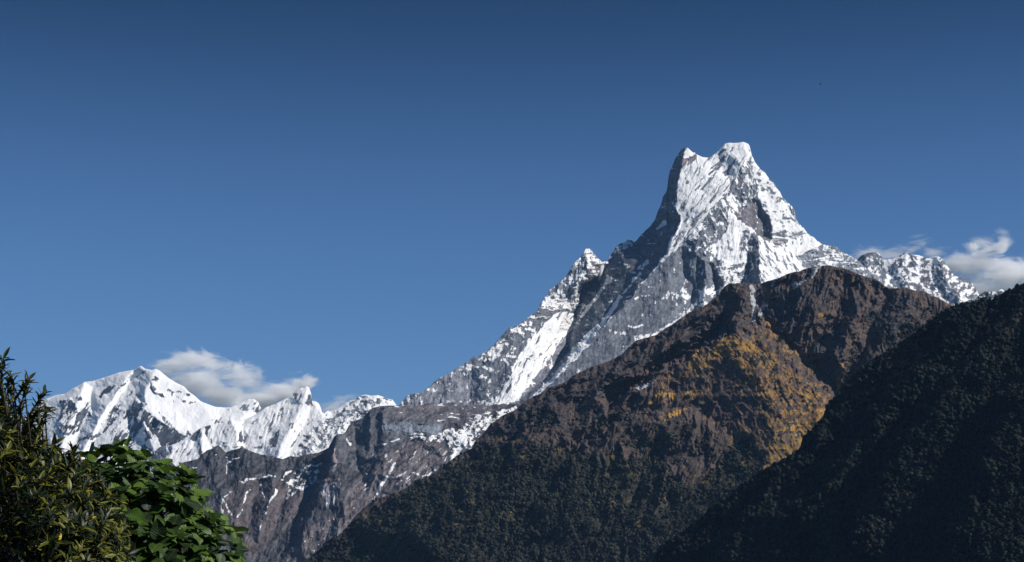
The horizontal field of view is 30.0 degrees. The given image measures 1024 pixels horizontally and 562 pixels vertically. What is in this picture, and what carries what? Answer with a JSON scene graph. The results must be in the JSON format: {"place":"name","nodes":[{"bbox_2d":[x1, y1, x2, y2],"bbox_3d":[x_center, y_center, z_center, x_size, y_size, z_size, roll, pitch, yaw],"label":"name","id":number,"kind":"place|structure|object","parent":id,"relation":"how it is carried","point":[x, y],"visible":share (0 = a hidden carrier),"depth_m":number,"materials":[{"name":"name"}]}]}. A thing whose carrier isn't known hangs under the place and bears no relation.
{"place":"outdoors","nodes":[
{"label":"outdoors","id":0,"kind":"place"},
{"bbox_2d":[21,366,261,484],"bbox_3d":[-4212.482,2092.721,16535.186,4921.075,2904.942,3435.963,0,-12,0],"label":"snow mountain","id":1,"kind":"structure","parent":0,"point":[152,411],"depth_m":16791.76,"materials":[{"name":"white snow"}]},
{"bbox_2d":[0,403,521,561],"bbox_3d":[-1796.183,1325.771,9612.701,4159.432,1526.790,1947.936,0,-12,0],"label":"cliffs","id":2,"kind":"structure","parent":0,"point":[296,508],"depth_m":9625.35,"materials":[{"name":"grey stone"}]},
{"bbox_2d":[146,386,395,473],"bbox_3d":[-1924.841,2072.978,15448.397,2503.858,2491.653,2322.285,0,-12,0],"label":"snow mountain","id":3,"kind":"structure","parent":0,"point":[298,422],"depth_m":15359.47,"materials":[{"name":"white snow"}]},
{"bbox_2d":[0,0,1023,420],"label":"sky","id":4,"kind":"structure","parent":0,"point":[344,201],"materials":[{"name":"blue"}]},
{"bbox_2d":[302,265,950,561],"bbox_3d":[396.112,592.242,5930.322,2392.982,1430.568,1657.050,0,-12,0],"label":"hill","id":5,"kind":"structure","parent":0,"point":[761,365],"depth_m":6060.12,"materials":[{"name":"brown stone"}]},
{"bbox_2d":[306,306,947,561],"bbox_3d":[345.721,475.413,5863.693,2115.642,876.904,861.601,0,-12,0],"label":"forest","id":6,"kind":"object","parent":5,"relation":"on","point":[524,481],"visible":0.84,"depth_m":5841.83,"materials":[{"name":"green plant"}]},
{"bbox_2d":[400,142,893,405],"bbox_3d":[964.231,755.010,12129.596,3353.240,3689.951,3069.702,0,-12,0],"label":"snow mountain","id":7,"kind":"structure","parent":0,"point":[725,215],"depth_m":12101.17,"materials":[{"name":"white snow"}]},
{"bbox_2d":[652,283,1023,561],"bbox_3d":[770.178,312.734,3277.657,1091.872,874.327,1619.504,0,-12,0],"label":"hill","id":8,"kind":"structure","parent":0,"point":[893,375],"depth_m":3580.06,"materials":[{"name":"plant"}]},
{"bbox_2d":[652,283,1023,561],"bbox_3d":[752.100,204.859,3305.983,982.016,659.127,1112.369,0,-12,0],"label":"forest","id":9,"kind":"object","parent":8,"relation":"on","point":[892,515],"visible":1,"depth_m":3510.84,"materials":[{"name":"green plant"}]},
{"bbox_2d":[858,252,899,287],"bbox_3d":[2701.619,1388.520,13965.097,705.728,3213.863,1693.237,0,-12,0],"label":"snow mountain","id":10,"kind":"structure","parent":0,"point":[872,262],"depth_m":14052.41,"materials":[{"name":"white snow"}]},
{"bbox_2d":[883,252,978,305],"bbox_3d":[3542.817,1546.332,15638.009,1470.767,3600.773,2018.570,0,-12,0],"label":"snow mountain","id":11,"kind":"structure","parent":0,"point":[935,277],"depth_m":15657.38,"materials":[{"name":"white snow"}]},
{"bbox_2d":[968,288,1005,301],"bbox_3d":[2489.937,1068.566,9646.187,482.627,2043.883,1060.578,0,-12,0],"label":"mountain","id":12,"kind":"structure","parent":0,"point":[991,294],"depth_m":9669.31,"materials":[{"name":"white snow"}]},
{"bbox_3d":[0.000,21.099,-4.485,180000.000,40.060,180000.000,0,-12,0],"label":"ground","id":13,"kind":"structure","parent":0,"visible":0},
{"bbox_2d":[0,347,139,561],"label":"variegated shrub","id":14,"kind":"object","parent":13,"relation":"on","point":[40,521],"visible":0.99,"depth_m":5.27,"materials":[{"name":"green plant"}]},
{"bbox_2d":[61,437,248,561],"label":"broadleaf shrub","id":15,"kind":"object","parent":13,"relation":"on","point":[159,536],"visible":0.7,"depth_m":6.17,"materials":[{"name":"green plant"}]}
]}

